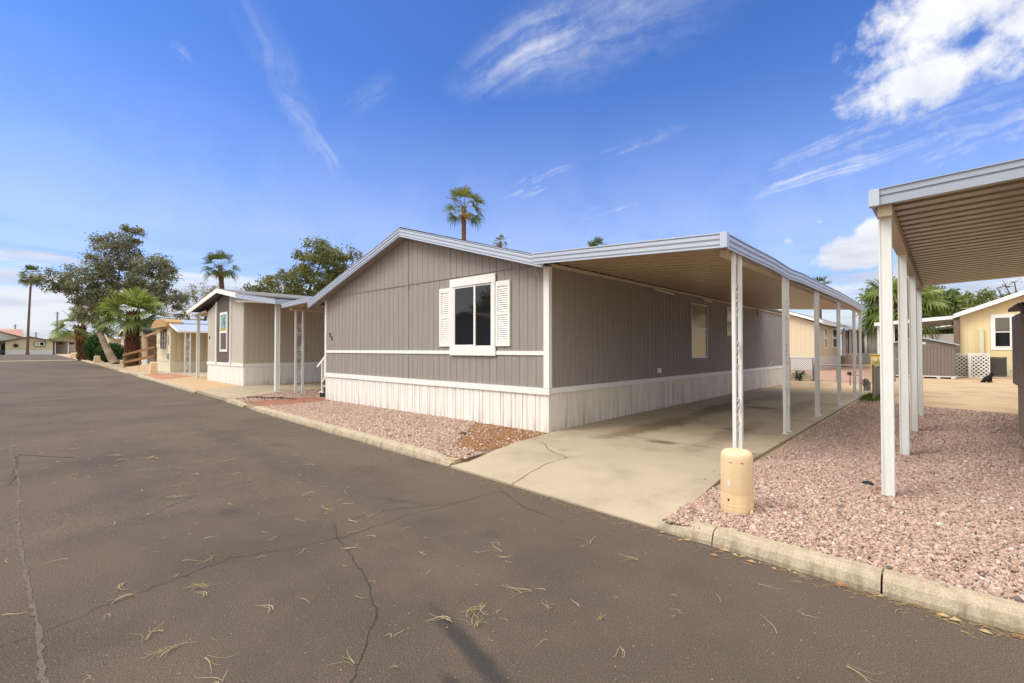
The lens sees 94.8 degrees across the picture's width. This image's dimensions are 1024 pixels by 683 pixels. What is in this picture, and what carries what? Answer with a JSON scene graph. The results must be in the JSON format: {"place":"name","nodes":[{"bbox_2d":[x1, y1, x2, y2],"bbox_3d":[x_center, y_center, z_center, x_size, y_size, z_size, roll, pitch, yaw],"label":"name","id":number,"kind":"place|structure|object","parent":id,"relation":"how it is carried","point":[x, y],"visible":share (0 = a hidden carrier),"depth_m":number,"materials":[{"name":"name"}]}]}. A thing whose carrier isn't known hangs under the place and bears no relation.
{"place":"outdoors","nodes":[
{"label":"outdoors","id":0,"kind":"place"},
{"bbox_2d":[0,329,23,336],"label":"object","id":1,"kind":"structure","parent":0,"point":[18,332],"depth_m":104.45,"materials":[{"name":"pink tile"}]},
{"bbox_2d":[96,362,130,369],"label":"driveway","id":2,"kind":"structure","parent":0,"point":[120,366],"depth_m":38.80,"materials":[{"name":"concrete"}]},
{"bbox_2d":[93,356,100,362],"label":"utility pedestal","id":3,"kind":"object","parent":2,"relation":"on","point":[97,359],"visible":0.91,"depth_m":45.17,"materials":[{"name":"beige plastic"}]},
{"bbox_2d":[127,371,207,376],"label":"driveway","id":4,"kind":"structure","parent":0,"point":[203,373],"depth_m":27.79,"materials":[{"name":"concrete"}]},
{"bbox_2d":[149,362,157,373],"bbox_3d":[-20.658,1.548,27.137,0.360,0.750,0.360,-1,-1,43],"label":"utility pedestal","id":5,"kind":"object","parent":4,"relation":"on","point":[153,368],"visible":0.91,"depth_m":27.02,"materials":[{"name":"beige plastic"}]},
{"bbox_2d":[169,323,207,373],"bbox_3d":[-17.213,0.456,31.494,2.080,3.070,9.050,-1,-1,43],"label":"awning","id":6,"kind":"object","parent":4,"relation":"on","point":[187,328],"visible":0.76,"depth_m":28.07,"materials":[{"name":"white metal"}]},
{"bbox_2d":[197,381,325,400],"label":"driveway","id":7,"kind":"structure","parent":0,"point":[224,394],"depth_m":17.19,"materials":[{"name":"concrete"}]},
{"bbox_2d":[235,294,292,390],"bbox_3d":[-7.570,-0.013,19.989,4.226,3.820,6.382,-1,-1,43],"label":"awning","id":8,"kind":"object","parent":7,"relation":"on","point":[265,300],"visible":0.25,"depth_m":17.12,"materials":[{"name":"beige metal"}]},
{"bbox_2d":[231,389,324,404],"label":"gravel","id":9,"kind":"structure","parent":0,"point":[309,393],"depth_m":15.38,"materials":[{"name":"brown gravel"}]},
{"bbox_2d":[247,396,296,398],"bbox_3d":[-7.372,1.714,14.430,1.775,0.060,0.128,0,-1,11],"label":"fallen branch","id":10,"kind":"object","parent":9,"relation":"on","point":[273,397],"visible":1,"depth_m":14.42,"materials":[{"name":"brown wood"}]},
{"bbox_2d":[281,296,324,393],"bbox_3d":[-4.926,0.238,17.233,2.776,3.165,5.802,-1,-1,43],"label":"awning","id":11,"kind":"object","parent":9,"relation":"on","point":[301,304],"visible":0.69,"depth_m":16.33,"materials":[{"name":"beige metal"}]},
{"bbox_2d":[317,357,325,397],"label":"entry steps","id":12,"kind":"structure","parent":9,"relation":"on","point":[322,393],"depth_m":15.03,"materials":[{"name":"white paint"}]},
{"bbox_2d":[255,400,549,459],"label":"gravel","id":13,"kind":"structure","parent":0,"point":[415,429],"depth_m":9.40,"materials":[{"name":"gravel"}]},
{"bbox_2d":[454,422,541,450],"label":"bare soil","id":14,"kind":"structure","parent":13,"relation":"on","point":[498,438],"depth_m":8.14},
{"bbox_2d":[0,354,1023,682],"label":"road","id":15,"kind":"structure","parent":0,"point":[58,624],"depth_m":3.28,"materials":[{"name":"grey asphalt"}]},
{"bbox_2d":[15,264,44,354],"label":"fan palm","id":16,"kind":"object","parent":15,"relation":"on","point":[23,273],"visible":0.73,"depth_m":89.43,"materials":[{"name":"green plant"}]},
{"bbox_2d":[143,641,196,662],"bbox_3d":[-1.824,1.629,2.497,0.138,0.015,0.226,-1,-1,34],"label":"needle tangle","id":17,"kind":"object","parent":15,"relation":"on","point":[166,650],"visible":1,"depth_m":2.48,"materials":[{"name":"plant"}]},
{"bbox_2d":[159,495,184,499],"bbox_3d":[-3.639,1.672,5.077,0.232,0.022,0.188,0,-1,-12],"label":"needle tangle","id":18,"kind":"object","parent":15,"relation":"on","point":[175,496],"visible":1,"depth_m":5.07,"materials":[{"name":"plant"}]},
{"bbox_2d":[183,581,218,591],"bbox_3d":[-2.085,1.638,3.150,0.193,0.018,0.156,0,-1,11],"label":"needle tangle","id":19,"kind":"object","parent":15,"relation":"on","point":[203,585],"visible":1,"depth_m":3.16,"materials":[{"name":"plant"}]},
{"bbox_2d":[204,655,233,666],"bbox_3d":[-1.519,1.628,2.405,0.145,0.009,0.176,0,-1,15],"label":"dry twig","id":20,"kind":"object","parent":15,"relation":"on","point":[217,657],"visible":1,"depth_m":2.41,"materials":[{"name":"wood"}]},
{"bbox_2d":[225,399,246,407],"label":"kerb","id":21,"kind":"structure","parent":15,"relation":"on","point":[236,402],"depth_m":13.68,"materials":[{"name":"concrete"}]},
{"bbox_2d":[426,614,451,621],"bbox_3d":[-0.424,1.633,2.789,0.157,0.011,0.094,0,-1,1],"label":"dry twig","id":22,"kind":"object","parent":15,"relation":"on","point":[442,616],"visible":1,"depth_m":2.78,"materials":[{"name":"wood"}]},
{"bbox_2d":[459,601,486,616],"bbox_3d":[-0.225,1.634,2.866,0.193,0.018,0.156,1,-1,-34],"label":"needle tangle","id":23,"kind":"object","parent":15,"relation":"on","point":[477,608],"visible":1,"depth_m":2.86,"materials":[{"name":"plant"}]},
{"bbox_2d":[8,410,1023,682],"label":"leaf litter","id":24,"kind":"object","parent":15,"relation":"on","point":[940,614],"visible":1,"depth_m":3.07,"materials":[{"name":"brown plant"}]},
{"bbox_2d":[656,521,1023,634],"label":"kerb","id":25,"kind":"structure","parent":15,"relation":"on","point":[998,612],"depth_m":3.14,"materials":[{"name":"concrete"}]},
{"bbox_2d":[846,664,883,680],"bbox_3d":[1.723,1.626,2.308,0.145,0.009,0.176,-1,-1,45],"label":"dry twig","id":26,"kind":"object","parent":15,"relation":"on","point":[860,673],"visible":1,"depth_m":2.32,"materials":[{"name":"wood"}]},
{"bbox_2d":[0,0,1023,349],"label":"sky","id":27,"kind":"structure","parent":0,"point":[247,130],"materials":[{"name":"blue"}]},
{"bbox_2d":[59,354,1017,590],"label":"sandy yard","id":28,"kind":"structure","parent":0,"point":[999,395],"depth_m":16.57,"materials":[{"name":"beige sand"}]},
{"bbox_2d":[46,309,95,360],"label":"fan palm","id":29,"kind":"object","parent":28,"relation":"on","point":[80,334],"visible":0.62,"depth_m":54.51,"materials":[{"name":"green plant"}]},
{"bbox_2d":[67,302,87,324],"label":"fan palm","id":30,"kind":"object","parent":28,"relation":"on","point":[73,313],"visible":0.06,"depth_m":70.05,"materials":[{"name":"green plant"}]},
{"bbox_2d":[82,334,106,360],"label":"bush","id":31,"kind":"object","parent":28,"relation":"on","point":[91,344],"visible":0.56,"depth_m":50.52,"materials":[{"name":"green plant"}]},
{"bbox_2d":[94,342,123,361],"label":"bush","id":32,"kind":"object","parent":28,"relation":"on","point":[117,350],"visible":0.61,"depth_m":47.08,"materials":[{"name":"green plant"}]},
{"bbox_2d":[26,222,193,363],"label":"tree","id":33,"kind":"object","parent":28,"relation":"on","point":[89,300],"visible":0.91,"depth_m":42.21,"materials":[{"name":"green plant"}]},
{"bbox_2d":[104,331,120,345],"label":"mobile home","id":34,"kind":"object","parent":28,"relation":"on","point":[112,340],"visible":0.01,"depth_m":62.54,"materials":[{"name":"beige"}]},
{"bbox_2d":[117,329,124,360],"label":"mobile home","id":35,"kind":"object","parent":28,"relation":"on","point":[121,336],"visible":0.04,"depth_m":52.85,"materials":[{"name":"beige"}]},
{"bbox_2d":[91,286,170,365],"bbox_3d":[-30.106,-1.171,37.688,5.769,6.549,5.335,-1,-1,43],"label":"fan palm","id":36,"kind":"object","parent":28,"relation":"on","point":[134,322],"visible":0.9,"depth_m":36.94,"materials":[{"name":"green plant"}]},
{"bbox_2d":[122,346,155,369],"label":"wooden ramp","id":37,"kind":"structure","parent":28,"relation":"on","point":[140,366],"depth_m":32.54,"materials":[{"name":"brown wood"}]},
{"bbox_2d":[137,375,154,380],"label":"kerb","id":38,"kind":"structure","parent":28,"relation":"on","point":[147,377],"depth_m":24.37,"materials":[{"name":"concrete"}]},
{"bbox_2d":[140,327,188,364],"bbox_3d":[-28.706,0.456,44.905,6.500,3.598,11.330,-1,-1,43],"label":"mobile home","id":39,"kind":"object","parent":28,"relation":"on","point":[146,343],"visible":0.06,"depth_m":39.32,"materials":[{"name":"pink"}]},
{"bbox_2d":[145,374,193,378],"bbox_3d":[-18.499,1.871,25.342,5.200,0.028,1.800,-1,-1,43],"label":"gravel bed","id":40,"kind":"object","parent":28,"relation":"on","point":[162,376],"visible":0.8,"depth_m":25.20,"materials":[{"name":"pink gravel"}]},
{"bbox_2d":[143,319,207,371],"bbox_3d":[-19.057,0.392,33.980,4.100,3.560,11.900,-1,-1,43],"label":"mobile home","id":41,"kind":"object","parent":28,"relation":"on","point":[170,342],"visible":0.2,"depth_m":29.74,"materials":[{"name":"beige"}]},
{"bbox_2d":[160,329,166,348],"bbox_3d":[-22.351,-0.151,30.197,1.500,1.200,0.039,-1,-1,43],"label":"window","id":42,"kind":"structure","parent":41,"relation":"in","point":[163,335],"depth_m":30.18,"materials":[{"name":"grey glass"}]},
{"bbox_2d":[154,379,196,392],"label":"kerb","id":43,"kind":"structure","parent":28,"relation":"on","point":[182,387],"depth_m":19.27,"materials":[{"name":"concrete"}]},
{"bbox_2d":[157,280,218,320],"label":"tree","id":44,"kind":"object","parent":28,"relation":"on","point":[180,316],"visible":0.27,"depth_m":61.66,"materials":[{"name":"green plant"}]},
{"bbox_2d":[194,310,208,377],"bbox_3d":[-13.718,0.232,25.405,2.180,3.392,5.396,-1,-1,43],"label":"awning","id":45,"kind":"object","parent":28,"relation":"on","point":[202,314],"visible":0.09,"depth_m":24.20,"materials":[{"name":"beige metal"}]},
{"bbox_2d":[164,376,240,389],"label":"tan gravel yard","id":46,"kind":"structure","parent":28,"relation":"on","point":[201,383],"depth_m":20.52,"materials":[{"name":"beige gravel"}]},
{"bbox_2d":[200,250,241,288],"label":"fan palm","id":47,"kind":"object","parent":28,"relation":"on","point":[220,273],"visible":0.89,"depth_m":47.41,"materials":[{"name":"green plant"}]},
{"bbox_2d":[187,288,325,385],"bbox_3d":[-9.684,-0.081,26.080,7.400,4.340,12.410,-1,-1,43],"label":"mobile home","id":48,"kind":"object","parent":28,"relation":"on","point":[241,343],"visible":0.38,"depth_m":20.62,"materials":[{"name":"beige"}]},
{"bbox_2d":[219,312,227,351],"bbox_3d":[-12.883,-0.425,21.055,1.040,1.760,0.039,-1,-1,43],"label":"window","id":49,"kind":"structure","parent":48,"relation":"in","point":[224,315],"depth_m":21.00,"materials":[{"name":"white glass"}]},
{"bbox_2d":[250,397,329,405],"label":"brick path","id":50,"kind":"structure","parent":28,"relation":"on","point":[290,401],"depth_m":13.70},
{"bbox_2d":[240,235,362,295],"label":"tree","id":51,"kind":"object","parent":28,"relation":"on","point":[327,256],"visible":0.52,"depth_m":43.59,"materials":[{"name":"green plant"}]},
{"bbox_2d":[251,406,453,466],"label":"kerb","id":52,"kind":"structure","parent":28,"relation":"on","point":[428,455],"depth_m":8.13,"materials":[{"name":"concrete"}]},
{"bbox_2d":[442,184,485,239],"bbox_3d":[-4.127,-5.516,39.715,3.975,15.568,4.054,0,-1,-5],"label":"fan palm","id":53,"kind":"object","parent":28,"relation":"on","point":[461,193],"visible":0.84,"depth_m":39.65,"materials":[{"name":"green plant"}]},
{"bbox_2d":[492,234,507,246],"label":"fan palm","id":54,"kind":"object","parent":28,"relation":"on","point":[501,236],"visible":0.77,"depth_m":79.99,"materials":[{"name":"plant"}]},
{"bbox_2d":[307,227,782,432],"bbox_3d":[2.935,-0.334,17.618,9.469,4.561,17.076,-1,-1,43],"label":"mobile home","id":55,"kind":"object","parent":28,"relation":"on","point":[418,322],"visible":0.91,"depth_m":10.70,"materials":[{"name":"beige wood"}]},
{"bbox_2d":[449,273,495,355],"bbox_3d":[-0.839,-0.534,9.865,1.400,1.650,0.047,-1,-1,43],"label":"window","id":56,"kind":"structure","parent":55,"relation":"in","point":[472,299],"depth_m":9.82,"materials":[{"name":"glass"}]},
{"bbox_2d":[690,303,707,357],"bbox_3d":[5.421,-0.300,13.646,0.050,1.560,1.200,-1,-1,43],"label":"window","id":57,"kind":"structure","parent":55,"relation":"in","point":[698,312],"depth_m":13.62,"materials":[{"name":"beige glass"}]},
{"bbox_2d":[726,306,731,335],"bbox_3d":[7.240,-0.662,15.614,0.039,0.950,0.750,-1,-1,43],"label":"window","id":58,"kind":"structure","parent":55,"relation":"in","point":[728,309],"depth_m":15.50,"materials":[{"name":"white glass"}]},
{"bbox_2d":[587,236,607,246],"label":"fan palm","id":59,"kind":"object","parent":28,"relation":"on","point":[595,241],"visible":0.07,"depth_m":54.70,"materials":[{"name":"green plant"}]},
{"bbox_2d":[790,374,795,380],"bbox_3d":[13.689,1.758,22.992,0.360,0.300,0.280,-1,-1,43],"label":"planter box","id":60,"kind":"object","parent":28,"relation":"on","point":[792,378],"visible":0.61,"depth_m":22.89,"materials":[{"name":"beige concrete"}]},
{"bbox_2d":[792,369,805,380],"bbox_3d":[13.912,1.691,22.779,0.719,0.782,0.612,-1,-1,43],"label":"potted plant","id":61,"kind":"object","parent":60,"relation":"in","point":[798,377],"visible":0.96,"depth_m":22.74,"materials":[{"name":"green plant"}]},
{"bbox_2d":[790,357,814,380],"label":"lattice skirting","id":62,"kind":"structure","parent":28,"relation":"on","point":[813,370],"depth_m":22.88,"materials":[{"name":"metal"}]},
{"bbox_2d":[802,375,811,380],"bbox_3d":[14.130,1.751,22.585,0.360,0.300,0.280,-1,-1,43],"label":"planter box","id":63,"kind":"object","parent":28,"relation":"on","point":[806,377],"visible":0.89,"depth_m":22.49,"materials":[{"name":"beige concrete"}]},
{"bbox_2d":[777,309,866,369],"bbox_3d":[27.926,-0.164,46.065,8.580,5.280,26.430,-1,-1,43],"label":"mobile home","id":64,"kind":"object","parent":28,"relation":"on","point":[801,329],"visible":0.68,"depth_m":35.17,"materials":[{"name":"beige"}]},
{"bbox_2d":[824,327,826,348],"bbox_3d":[24.338,-0.285,36.538,0.050,1.700,0.900,-1,-1,43],"label":"window","id":65,"kind":"structure","parent":64,"relation":"in","point":[825,328],"depth_m":36.46,"materials":[{"name":"white paint"}]},
{"bbox_2d":[832,328,836,347],"bbox_3d":[27.136,-0.274,39.569,0.050,1.680,2.250,-1,-1,43],"label":"window","id":66,"kind":"structure","parent":64,"relation":"in","point":[834,330],"depth_m":39.38,"materials":[{"name":"white paint"}]},
{"bbox_2d":[813,275,831,323],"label":"fan palm","id":67,"kind":"object","parent":28,"relation":"on","point":[823,278],"visible":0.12,"depth_m":59.82,"materials":[{"name":"green plant"}]},
{"bbox_2d":[793,364,870,381],"bbox_3d":[25.249,2.115,35.589,6.800,0.013,33.400,-1,-1,43],"label":"gravel bed","id":68,"kind":"object","parent":28,"relation":"on","point":[864,369],"visible":0.17,"depth_m":29.56,"materials":[{"name":"pink gravel"}]},
{"bbox_2d":[820,363,870,381],"bbox_3d":[15.572,1.462,21.940,2.535,0.935,0.079,-1,-1,34],"label":"chain link fence","id":69,"kind":"object","parent":28,"relation":"on","point":[842,372],"visible":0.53,"depth_m":22.04,"materials":[{"name":"metal"}]},
{"bbox_2d":[847,372,862,385],"bbox_3d":[14.338,1.573,19.674,0.578,0.623,0.180,-1,-1,43],"label":"gas pipe","id":70,"kind":"object","parent":28,"relation":"on","point":[849,373],"visible":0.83,"depth_m":19.76,"materials":[{"name":"grey metal"}]},
{"bbox_2d":[870,354,879,383],"bbox_3d":[15.903,1.251,20.556,0.430,1.390,0.430,-1,-1,43],"label":"meter pedestal","id":71,"kind":"object","parent":28,"relation":"on","point":[875,359],"visible":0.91,"depth_m":20.50,"materials":[{"name":"yellow metal"}]},
{"bbox_2d":[872,363,879,398],"bbox_3d":[13.444,1.280,17.035,0.080,1.135,7.978,-1,-1,42],"label":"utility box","id":72,"kind":"object","parent":28,"relation":"on","point":[875,380],"visible":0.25,"depth_m":14.60,"materials":[{"name":"metal"}]},
{"bbox_2d":[863,378,870,390],"bbox_3d":[10.697,1.293,14.201,0.165,0.373,0.270,-1,-1,43],"label":"gas meter","id":73,"kind":"object","parent":72,"relation":"attached to","point":[866,385],"visible":1,"depth_m":14.15,"materials":[{"name":"metal"}]},
{"bbox_2d":[853,392,898,404],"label":"grass","id":74,"kind":"structure","parent":28,"relation":"on","point":[866,397],"depth_m":14.13,"materials":[{"name":"green plant"}]},
{"bbox_2d":[841,327,946,362],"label":"mobile home","id":75,"kind":"object","parent":28,"relation":"on","point":[868,349],"visible":0.19,"depth_m":54.71,"materials":[{"name":"grey"}]},
{"bbox_2d":[852,275,952,346],"bbox_3d":[31.181,-1.846,37.819,6.540,8.212,6.751,-1,-1,43],"label":"fan palm","id":76,"kind":"object","parent":28,"relation":"on","point":[871,313],"visible":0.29,"depth_m":37.19,"materials":[{"name":"green plant"}]},
{"bbox_2d":[874,316,958,355],"bbox_3d":[27.052,0.333,31.365,3.820,3.490,9.395,-1,-1,43],"label":"awning","id":77,"kind":"object","parent":28,"relation":"on","point":[938,321],"visible":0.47,"depth_m":28.40,"materials":[{"name":"grey metal"}]},
{"bbox_2d":[858,281,976,333],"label":"tree","id":78,"kind":"object","parent":28,"relation":"on","point":[956,301],"visible":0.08,"depth_m":47.52,"materials":[{"name":"green plant"}]},
{"bbox_2d":[878,337,959,378],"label":"garden shed","id":79,"kind":"structure","parent":28,"relation":"on","point":[939,359],"depth_m":24.50,"materials":[{"name":"brown metal"}]},
{"bbox_2d":[922,325,953,342],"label":"house","id":80,"kind":"structure","parent":28,"relation":"on","point":[947,338],"depth_m":42.82,"materials":[{"name":"grey"}]},
{"bbox_2d":[956,353,989,377],"bbox_3d":[24.725,1.286,25.301,1.320,1.360,0.450,-1,-1,43],"label":"lattice screen","id":81,"kind":"object","parent":28,"relation":"on","point":[969,365],"visible":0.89,"depth_m":25.17,"materials":[{"name":"white paint"}]},
{"bbox_2d":[942,287,1014,310],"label":"tree","id":82,"kind":"object","parent":28,"relation":"on","point":[983,299],"visible":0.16,"depth_m":56.19,"materials":[{"name":"green plant"}]},
{"bbox_2d":[952,290,1023,377],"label":"mobile home","id":83,"kind":"object","parent":28,"relation":"on","point":[985,327],"visible":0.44,"depth_m":25.95,"materials":[{"name":"yellow"}]},
{"bbox_2d":[990,314,1013,349],"bbox_3d":[26.728,-0.518,25.667,0.910,1.959,0.039,-1,-1,43],"label":"window","id":84,"kind":"structure","parent":83,"relation":"in","point":[1001,324],"depth_m":25.70,"materials":[{"name":"white paint"}]},
{"bbox_2d":[983,357,1011,378],"bbox_3d":[25.813,1.397,25.078,1.000,1.131,1.100,-1,-1,43],"label":"air conditioner","id":85,"kind":"object","parent":28,"relation":"on","point":[998,367],"visible":0.77,"depth_m":24.75,"materials":[{"name":"grey metal"}]},
{"bbox_2d":[993,278,1023,299],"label":"tree","id":86,"kind":"object","parent":28,"relation":"on","point":[1007,287],"visible":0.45,"depth_m":50.38,"materials":[{"name":"green plant"}]},
{"bbox_2d":[451,388,866,528],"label":"driveway","id":87,"kind":"structure","parent":0,"point":[652,468],"depth_m":6.72,"materials":[{"name":"concrete"}]},
{"bbox_2d":[532,231,864,448],"bbox_3d":[6.224,0.109,12.129,3.258,3.140,13.880,-1,-1,43],"label":"carport","id":88,"kind":"object","parent":87,"relation":"on","point":[727,266],"visible":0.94,"depth_m":8.27,"materials":[{"name":"beige metal"}]},
{"bbox_2d":[662,400,1023,602],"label":"gravel","id":89,"kind":"structure","parent":0,"point":[964,461],"depth_m":4.67,"materials":[{"name":"pink gravel"}]},
{"bbox_2d":[720,448,753,514],"bbox_3d":[2.121,1.321,4.444,0.289,0.607,0.289,-1,-1,43],"label":"utility bollard","id":90,"kind":"object","parent":89,"relation":"on","point":[736,483],"visible":0.95,"depth_m":4.33,"materials":[{"name":"beige plastic"}]},
{"bbox_2d":[861,481,874,485],"bbox_3d":[3.954,1.577,5.233,0.132,0.052,0.110,-1,-1,29],"label":"stone","id":91,"kind":"object","parent":89,"relation":"on","point":[868,483],"visible":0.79,"depth_m":5.21,"materials":[{"name":"black stone"}]},
{"bbox_2d":[868,158,1023,496],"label":"carport","id":92,"kind":"object","parent":89,"relation":"on","point":[961,226],"visible":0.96,"depth_m":5.58,"materials":[{"name":"grey metal"}]},
{"bbox_2d":[1008,302,1023,438],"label":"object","id":93,"kind":"structure","parent":89,"relation":"on","point":[1018,346],"depth_m":7.79,"materials":[{"name":"brown paint"}]},
{"bbox_2d":[894,357,898,381],"bbox_3d":[18.174,1.328,21.991,0.579,1.205,0.080,0,-1,19],"label":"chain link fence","id":94,"kind":"object","parent":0,"point":[895,370],"visible":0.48,"depth_m":22.05,"materials":[{"name":"metal"}]},
{"bbox_2d":[980,373,993,381],"bbox_3d":[21.710,1.643,21.585,0.599,0.451,0.307,0,-1,-11],"label":"cat","id":95,"kind":"object","parent":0,"point":[987,378],"visible":1,"depth_m":21.49},
{"bbox_3d":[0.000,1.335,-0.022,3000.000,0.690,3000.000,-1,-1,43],"label":"ground","id":96,"kind":"structure","parent":0,"visible":0},
{"bbox_2d":[0,331,20,353],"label":"house","id":97,"kind":"structure","parent":96,"relation":"on","point":[5,336],"depth_m":96.61,"materials":[{"name":"white wood"}]},
{"bbox_2d":[0,336,68,354],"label":"mobile home","id":98,"kind":"object","parent":96,"relation":"on","point":[37,346],"visible":0.99,"depth_m":91.15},
{"bbox_2d":[33,341,45,346],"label":"window","id":99,"kind":"structure","parent":98,"relation":"in","point":[37,344],"depth_m":91.97,"materials":[{"name":"white paint"}]},
{"bbox_2d":[48,335,77,353],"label":"house","id":100,"kind":"structure","parent":96,"relation":"on","point":[61,348],"depth_m":100.96,"materials":[{"name":"beige"}]}
]}

